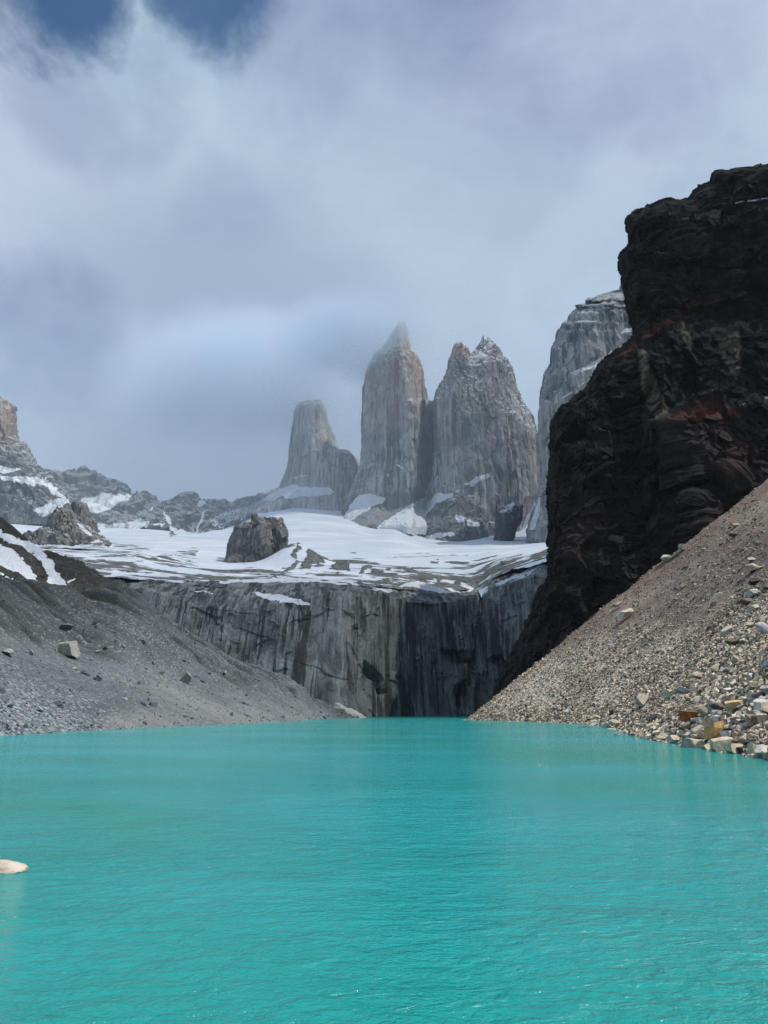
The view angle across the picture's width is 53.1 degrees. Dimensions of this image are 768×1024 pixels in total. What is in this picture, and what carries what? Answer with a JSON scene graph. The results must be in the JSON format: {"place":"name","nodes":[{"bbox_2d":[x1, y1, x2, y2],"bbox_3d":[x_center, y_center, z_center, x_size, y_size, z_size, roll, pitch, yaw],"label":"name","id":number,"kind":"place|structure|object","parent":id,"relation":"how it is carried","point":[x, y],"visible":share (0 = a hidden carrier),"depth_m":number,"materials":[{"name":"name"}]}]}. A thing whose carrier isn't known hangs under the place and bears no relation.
{"place":"outdoors","nodes":[
{"label":"outdoors","id":0,"kind":"place"},
{"bbox_2d":[0,517,114,592],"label":"hill","id":1,"kind":"structure","parent":0,"point":[22,556],"depth_m":357.37,"materials":[{"name":"grey stone"}]},
{"bbox_2d":[27,465,276,532],"bbox_3d":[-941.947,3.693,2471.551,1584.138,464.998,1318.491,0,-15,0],"label":"mountain ridge","id":2,"kind":"structure","parent":0,"point":[113,503],"depth_m":2009.02,"materials":[{"name":"grey stone"}]},
{"bbox_2d":[0,577,356,735],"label":"moraine slope","id":3,"kind":"structure","parent":0,"point":[121,609],"depth_m":222.18,"materials":[{"name":"grey gravel"}]},
{"bbox_2d":[2,648,13,654],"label":"boulder","id":4,"kind":"object","parent":3,"relation":"on","point":[8,651],"visible":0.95,"depth_m":167.02,"materials":[{"name":"stone"}]},
{"bbox_2d":[60,623,73,628],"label":"boulder","id":5,"kind":"object","parent":3,"relation":"on","point":[68,625],"visible":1,"depth_m":221.93,"materials":[{"name":"stone"}]},
{"bbox_2d":[57,641,80,656],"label":"boulder","id":6,"kind":"object","parent":3,"relation":"on","point":[70,649],"visible":0.93,"depth_m":201.29,"materials":[{"name":"stone"}]},
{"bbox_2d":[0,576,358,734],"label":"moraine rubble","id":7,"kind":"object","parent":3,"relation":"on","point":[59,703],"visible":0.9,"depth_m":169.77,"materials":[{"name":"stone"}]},
{"bbox_2d":[181,670,191,682],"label":"boulder","id":8,"kind":"object","parent":3,"relation":"on","point":[186,676],"visible":0.88,"depth_m":240.15,"materials":[{"name":"stone"}]},
{"bbox_2d":[332,702,366,717],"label":"snow bank","id":9,"kind":"structure","parent":3,"relation":"on","point":[350,711],"depth_m":400.70,"materials":[{"name":"white snow"}]},
{"bbox_2d":[112,561,546,716],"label":"granite cliff","id":10,"kind":"structure","parent":0,"point":[418,648],"depth_m":527.73,"materials":[{"name":"grey stone"}]},
{"bbox_2d":[10,508,547,590],"bbox_3d":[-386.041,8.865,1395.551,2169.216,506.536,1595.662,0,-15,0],"label":"snowfield","id":11,"kind":"structure","parent":10,"relation":"on","point":[327,544],"depth_m":968.40,"materials":[{"name":"white snow"}]},
{"bbox_2d":[0,396,74,524],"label":"rock tower","id":12,"kind":"structure","parent":11,"relation":"on","point":[32,491],"depth_m":1843.21,"materials":[{"name":"grey stone"}]},
{"bbox_2d":[22,507,111,546],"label":"rock outcrop","id":13,"kind":"object","parent":11,"relation":"on","point":[63,526],"visible":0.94,"depth_m":902.09,"materials":[{"name":"grey stone"}]},
{"bbox_2d":[71,501,100,532],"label":"rock outcrop","id":14,"kind":"object","parent":11,"relation":"on","point":[82,511],"visible":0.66,"depth_m":1270.12,"materials":[{"name":"grey stone"}]},
{"bbox_2d":[223,513,288,562],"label":"rock outcrop","id":15,"kind":"object","parent":11,"relation":"on","point":[256,538],"visible":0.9,"depth_m":908.21,"materials":[{"name":"grey stone"}]},
{"bbox_2d":[248,399,359,513],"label":"rock tower","id":16,"kind":"structure","parent":11,"relation":"on","point":[321,470],"depth_m":2203.03,"materials":[{"name":"stone"}]},
{"bbox_2d":[341,321,433,534],"bbox_3d":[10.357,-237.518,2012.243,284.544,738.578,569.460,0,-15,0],"label":"rock tower","id":17,"kind":"structure","parent":11,"relation":"on","point":[390,488],"depth_m":1970.06,"materials":[{"name":"stone"}]},
{"bbox_2d":[421,336,539,541],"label":"rock tower","id":18,"kind":"structure","parent":11,"relation":"on","point":[486,467],"depth_m":1883.20,"materials":[{"name":"stone"}]},
{"bbox_2d":[494,501,523,540],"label":"rock outcrop","id":19,"kind":"object","parent":11,"relation":"on","point":[509,518],"visible":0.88,"depth_m":1595.68,"materials":[{"name":"grey stone"}]},
{"bbox_2d":[526,285,632,542],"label":"rock wall","id":20,"kind":"structure","parent":11,"relation":"on","point":[591,333],"depth_m":1500.00,"materials":[{"name":"stone"}]},
{"bbox_2d":[0,716,767,1023],"bbox_3d":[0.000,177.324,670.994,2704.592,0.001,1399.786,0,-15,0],"label":"lake water","id":21,"kind":"structure","parent":0,"point":[420,870],"depth_m":15.41,"materials":[{"name":"teal liquid"}]},
{"bbox_2d":[0,859,28,873],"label":"boulder","id":22,"kind":"object","parent":21,"relation":"in","point":[8,866],"visible":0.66,"depth_m":15.86,"materials":[{"name":"stone"}]},
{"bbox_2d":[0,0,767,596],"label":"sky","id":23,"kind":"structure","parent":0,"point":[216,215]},
{"bbox_2d":[472,479,767,744],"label":"scree slope","id":24,"kind":"structure","parent":0,"point":[762,493],"depth_m":265.58,"materials":[{"name":"grey gravel"}]},
{"bbox_2d":[600,722,609,727],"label":"boulder","id":25,"kind":"object","parent":24,"relation":"on","point":[604,725],"visible":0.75,"depth_m":155.28,"materials":[{"name":"stone"}]},
{"bbox_2d":[609,707,613,714],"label":"boulder","id":26,"kind":"object","parent":24,"relation":"on","point":[611,710],"visible":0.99,"depth_m":185.18,"materials":[{"name":"stone"}]},
{"bbox_2d":[609,719,619,727],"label":"boulder","id":27,"kind":"object","parent":24,"relation":"on","point":[614,722],"visible":0.85,"depth_m":152.06,"materials":[{"name":"stone"}]},
{"bbox_2d":[464,487,767,760],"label":"scree rubble","id":28,"kind":"object","parent":24,"relation":"on","point":[712,645],"visible":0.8,"depth_m":196.55,"materials":[{"name":"gravel"}]},
{"bbox_2d":[613,601,622,607],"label":"boulder","id":29,"kind":"object","parent":24,"relation":"on","point":[616,604],"visible":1,"depth_m":293.02,"materials":[{"name":"stone"}]},
{"bbox_2d":[619,608,633,618],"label":"boulder","id":30,"kind":"object","parent":24,"relation":"on","point":[625,613],"visible":1,"depth_m":274.51,"materials":[{"name":"stone"}]},
{"bbox_2d":[635,692,648,706],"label":"boulder","id":31,"kind":"object","parent":24,"relation":"on","point":[640,699],"visible":1,"depth_m":151.69,"materials":[{"name":"stone"}]},
{"bbox_2d":[648,713,658,721],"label":"boulder","id":32,"kind":"object","parent":24,"relation":"on","point":[652,716],"visible":0.9,"depth_m":104.95,"materials":[{"name":"stone"}]},
{"bbox_2d":[657,732,668,739],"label":"boulder","id":33,"kind":"object","parent":24,"relation":"on","point":[661,735],"visible":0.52,"depth_m":85.97,"materials":[{"name":"stone"}]},
{"bbox_2d":[661,689,671,698],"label":"boulder","id":34,"kind":"object","parent":24,"relation":"on","point":[665,694],"visible":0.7,"depth_m":123.34,"materials":[{"name":"stone"}]},
{"bbox_2d":[661,555,671,560],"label":"boulder","id":35,"kind":"object","parent":24,"relation":"on","point":[666,557],"visible":1,"depth_m":309.69,"materials":[{"name":"stone"}]},
{"bbox_2d":[667,734,679,742],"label":"boulder","id":36,"kind":"object","parent":24,"relation":"on","point":[672,738],"visible":0.77,"depth_m":79.74,"materials":[{"name":"stone"}]},
{"bbox_2d":[676,730,683,734],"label":"boulder","id":37,"kind":"object","parent":24,"relation":"on","point":[678,732],"visible":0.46,"depth_m":81.90,"materials":[{"name":"stone"}]},
{"bbox_2d":[673,686,690,693],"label":"boulder","id":38,"kind":"object","parent":24,"relation":"on","point":[680,689],"visible":0.85,"depth_m":111.24,"materials":[{"name":"stone"}]},
{"bbox_2d":[678,544,687,549],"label":"boulder","id":39,"kind":"object","parent":24,"relation":"on","point":[682,546],"visible":1,"depth_m":308.01,"materials":[{"name":"stone"}]},
{"bbox_2d":[682,732,690,737],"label":"boulder","id":40,"kind":"object","parent":24,"relation":"on","point":[686,735],"visible":0.27,"depth_m":76.27,"materials":[{"name":"stone"}]},
{"bbox_2d":[682,721,691,729],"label":"boulder","id":41,"kind":"object","parent":24,"relation":"on","point":[686,725],"visible":0.86,"depth_m":81.53,"materials":[{"name":"stone"}]},
{"bbox_2d":[678,710,699,721],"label":"boulder","id":42,"kind":"object","parent":24,"relation":"on","point":[685,716],"visible":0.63,"depth_m":82.75,"materials":[{"name":"stone"}]},
{"bbox_2d":[681,738,704,747],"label":"boulder","id":43,"kind":"object","parent":24,"relation":"on","point":[691,743],"visible":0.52,"depth_m":70.08,"materials":[{"name":"stone"}]},
{"bbox_2d":[688,672,703,678],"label":"boulder","id":44,"kind":"object","parent":24,"relation":"on","point":[697,675],"visible":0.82,"depth_m":118.28,"materials":[{"name":"stone"}]},
{"bbox_2d":[692,696,700,703],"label":"boulder","id":45,"kind":"object","parent":24,"relation":"on","point":[696,699],"visible":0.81,"depth_m":90.79,"materials":[{"name":"stone"}]},
{"bbox_2d":[691,734,701,739],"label":"boulder","id":46,"kind":"object","parent":24,"relation":"on","point":[694,736],"visible":0.53,"depth_m":73.07,"materials":[{"name":"stone"}]},
{"bbox_2d":[690,725,703,735],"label":"boulder","id":47,"kind":"object","parent":24,"relation":"on","point":[696,729],"visible":0.47,"depth_m":74.30,"materials":[{"name":"stone"}]},
{"bbox_2d":[693,704,702,711],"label":"boulder","id":48,"kind":"object","parent":24,"relation":"on","point":[695,708],"visible":0.47,"depth_m":83.28,"materials":[{"name":"stone"}]},
{"bbox_2d":[696,717,704,724],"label":"boulder","id":49,"kind":"object","parent":24,"relation":"on","point":[699,720],"visible":0.61,"depth_m":79.28,"materials":[{"name":"stone"}]},
{"bbox_2d":[697,730,704,738],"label":"boulder","id":50,"kind":"object","parent":24,"relation":"on","point":[700,734],"visible":0.7,"depth_m":72.59,"materials":[{"name":"stone"}]},
{"bbox_2d":[696,705,709,715],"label":"boulder","id":51,"kind":"object","parent":24,"relation":"on","point":[703,710],"visible":0.84,"depth_m":81.09,"materials":[{"name":"stone"}]},
{"bbox_2d":[701,744,709,749],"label":"boulder","id":52,"kind":"object","parent":24,"relation":"on","point":[705,746],"visible":0.56,"depth_m":66.90,"materials":[{"name":"stone"}]},
{"bbox_2d":[702,719,713,726],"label":"boulder","id":53,"kind":"object","parent":24,"relation":"on","point":[705,722],"visible":0.48,"depth_m":72.67,"materials":[{"name":"stone"}]},
{"bbox_2d":[707,701,718,709],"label":"boulder","id":54,"kind":"object","parent":24,"relation":"on","point":[710,703],"visible":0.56,"depth_m":79.31,"materials":[{"name":"stone"}]},
{"bbox_2d":[704,721,724,740],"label":"boulder","id":55,"kind":"object","parent":24,"relation":"on","point":[712,730],"visible":0.73,"depth_m":69.04,"materials":[{"name":"stone"}]},
{"bbox_2d":[710,663,719,672],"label":"boulder","id":56,"kind":"object","parent":24,"relation":"on","point":[715,668],"visible":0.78,"depth_m":108.18,"materials":[{"name":"stone"}]},
{"bbox_2d":[711,716,720,721],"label":"boulder","id":57,"kind":"object","parent":24,"relation":"on","point":[715,718],"visible":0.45,"depth_m":72.79,"materials":[{"name":"stone"}]},
{"bbox_2d":[709,702,723,709],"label":"boulder","id":58,"kind":"object","parent":24,"relation":"on","point":[718,705],"visible":0.83,"depth_m":78.25,"materials":[{"name":"stone"}]},
{"bbox_2d":[711,710,721,715],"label":"boulder","id":59,"kind":"object","parent":24,"relation":"on","point":[713,712],"visible":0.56,"depth_m":75.86,"materials":[{"name":"stone"}]},
{"bbox_2d":[712,592,721,600],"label":"boulder","id":60,"kind":"object","parent":24,"relation":"on","point":[716,596],"visible":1,"depth_m":221.66,"materials":[{"name":"stone"}]},
{"bbox_2d":[710,736,732,751],"bbox_3d":[27.944,19.241,63.707,1.704,1.250,1.550,0,-15,0],"label":"boulder","id":61,"kind":"object","parent":24,"relation":"on","point":[716,744],"visible":0.66,"depth_m":63.30,"materials":[{"name":"stone"}]},
{"bbox_2d":[719,625,732,637],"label":"boulder","id":62,"kind":"object","parent":24,"relation":"on","point":[726,630],"visible":1,"depth_m":142.79,"materials":[{"name":"stone"}]},
{"bbox_2d":[720,731,731,736],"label":"boulder","id":63,"kind":"object","parent":24,"relation":"on","point":[725,733],"visible":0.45,"depth_m":66.18,"materials":[{"name":"stone"}]},
{"bbox_2d":[721,688,730,693],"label":"boulder","id":64,"kind":"object","parent":24,"relation":"on","point":[724,690],"visible":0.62,"depth_m":81.97,"materials":[{"name":"stone"}]},
{"bbox_2d":[723,724,730,730],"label":"boulder","id":65,"kind":"object","parent":24,"relation":"on","point":[727,726],"visible":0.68,"depth_m":68.64,"materials":[{"name":"stone"}]},
{"bbox_2d":[722,704,737,712],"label":"boulder","id":66,"kind":"object","parent":24,"relation":"on","point":[728,709],"visible":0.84,"depth_m":72.43,"materials":[{"name":"stone"}]},
{"bbox_2d":[724,639,738,644],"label":"boulder","id":67,"kind":"object","parent":24,"relation":"on","point":[732,641],"visible":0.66,"depth_m":121.80,"materials":[{"name":"stone"}]},
{"bbox_2d":[723,743,742,753],"bbox_3d":[27.686,18.680,60.616,1.539,0.884,0.919,5,-15,-19],"label":"boulder","id":68,"kind":"object","parent":24,"relation":"on","point":[729,748],"visible":0.76,"depth_m":60.42,"materials":[{"name":"stone"}]},
{"bbox_2d":[731,656,738,662],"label":"boulder","id":69,"kind":"object","parent":24,"relation":"on","point":[734,659],"visible":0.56,"depth_m":100.75,"materials":[{"name":"stone"}]},
{"bbox_2d":[725,700,745,708],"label":"boulder","id":70,"kind":"object","parent":24,"relation":"on","point":[732,703],"visible":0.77,"depth_m":72.16,"materials":[{"name":"stone"}]},
{"bbox_2d":[733,719,740,724],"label":"boulder","id":71,"kind":"object","parent":24,"relation":"on","point":[736,721],"visible":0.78,"depth_m":68.31,"materials":[{"name":"stone"}]},
{"bbox_2d":[736,747,743,753],"bbox_3d":[28.006,18.623,60.166,0.852,0.540,0.759,0,-15,0],"label":"boulder","id":72,"kind":"object","parent":24,"relation":"on","point":[739,749],"visible":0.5,"depth_m":60.02,"materials":[{"name":"stone"}]},
{"bbox_2d":[738,598,752,604],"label":"boulder","id":73,"kind":"object","parent":24,"relation":"on","point":[744,601],"visible":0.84,"depth_m":182.91,"materials":[{"name":"stone"}]},
{"bbox_2d":[741,710,753,714],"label":"boulder","id":74,"kind":"object","parent":24,"relation":"on","point":[748,712],"visible":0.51,"depth_m":67.31,"materials":[{"name":"stone"}]},
{"bbox_2d":[745,622,754,627],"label":"boulder","id":75,"kind":"object","parent":24,"relation":"on","point":[750,624],"visible":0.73,"depth_m":125.72,"materials":[{"name":"stone"}]},
{"bbox_2d":[746,673,753,679],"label":"boulder","id":76,"kind":"object","parent":24,"relation":"on","point":[749,676],"visible":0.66,"depth_m":78.36,"materials":[{"name":"stone"}]},
{"bbox_2d":[746,698,756,702],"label":"boulder","id":77,"kind":"object","parent":24,"relation":"on","point":[750,700],"visible":0.65,"depth_m":70.22,"materials":[{"name":"stone"}]},
{"bbox_2d":[744,589,758,597],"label":"boulder","id":78,"kind":"object","parent":24,"relation":"on","point":[751,593],"visible":0.91,"depth_m":186.89,"materials":[{"name":"stone"}]},
{"bbox_2d":[745,714,758,726],"bbox_3d":[31.025,17.585,64.819,0.865,1.081,0.996,0,-15,0],"label":"boulder","id":79,"kind":"object","parent":24,"relation":"on","point":[751,720],"visible":0.81,"depth_m":64.42,"materials":[{"name":"stone"}]},
{"bbox_2d":[745,563,758,571],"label":"boulder","id":80,"kind":"object","parent":24,"relation":"on","point":[751,567],"visible":1,"depth_m":226.40,"materials":[{"name":"stone"}]},
{"bbox_2d":[747,742,757,753],"bbox_3d":[27.442,17.517,56.927,0.923,0.958,0.977,3,-15,-10],"label":"boulder","id":81,"kind":"object","parent":24,"relation":"on","point":[751,747],"visible":0.56,"depth_m":56.60,"materials":[{"name":"stone"}]},
{"bbox_2d":[746,604,759,611],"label":"boulder","id":82,"kind":"object","parent":24,"relation":"on","point":[752,608],"visible":1,"depth_m":151.14,"materials":[{"name":"stone"}]},
{"bbox_2d":[748,578,759,584],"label":"boulder","id":83,"kind":"object","parent":24,"relation":"on","point":[753,581],"visible":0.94,"depth_m":202.77,"materials":[{"name":"stone"}]},
{"bbox_2d":[749,681,758,687],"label":"boulder","id":84,"kind":"object","parent":24,"relation":"on","point":[753,684],"visible":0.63,"depth_m":73.67,"materials":[{"name":"stone"}]},
{"bbox_2d":[751,691,764,697],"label":"boulder","id":85,"kind":"object","parent":24,"relation":"on","point":[758,694],"visible":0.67,"depth_m":69.99,"materials":[{"name":"stone"}]},
{"bbox_2d":[753,698,767,710],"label":"boulder","id":86,"kind":"object","parent":24,"relation":"on","point":[759,703],"visible":0.6,"depth_m":65.77,"materials":[{"name":"stone"}]},
{"bbox_2d":[755,744,767,757],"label":"boulder","id":87,"kind":"object","parent":24,"relation":"on","point":[761,749],"visible":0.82,"depth_m":54.28,"materials":[{"name":"stone"}]},
{"bbox_2d":[756,622,767,633],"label":"boulder","id":88,"kind":"object","parent":24,"relation":"on","point":[762,627],"visible":0.98,"depth_m":107.34,"materials":[{"name":"stone"}]},
{"bbox_2d":[756,712,767,722],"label":"boulder","id":89,"kind":"object","parent":24,"relation":"on","point":[762,716],"visible":0.94,"depth_m":63.72,"materials":[{"name":"stone"}]},
{"bbox_2d":[759,616,766,622],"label":"boulder","id":90,"kind":"object","parent":24,"relation":"on","point":[763,619],"visible":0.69,"depth_m":117.98,"materials":[{"name":"stone"}]},
{"bbox_2d":[760,685,767,694],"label":"boulder","id":91,"kind":"object","parent":24,"relation":"on","point":[764,689],"visible":1,"depth_m":69.48,"materials":[{"name":"stone"}]},
{"bbox_2d":[761,704,767,713],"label":"boulder","id":92,"kind":"object","parent":24,"relation":"on","point":[765,708],"visible":0.91,"depth_m":64.16,"materials":[{"name":"stone"}]},
{"bbox_2d":[491,163,767,699],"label":"dark cliff","id":93,"kind":"structure","parent":0,"point":[658,441],"depth_m":480.67,"materials":[{"name":"stone"}]}
]}

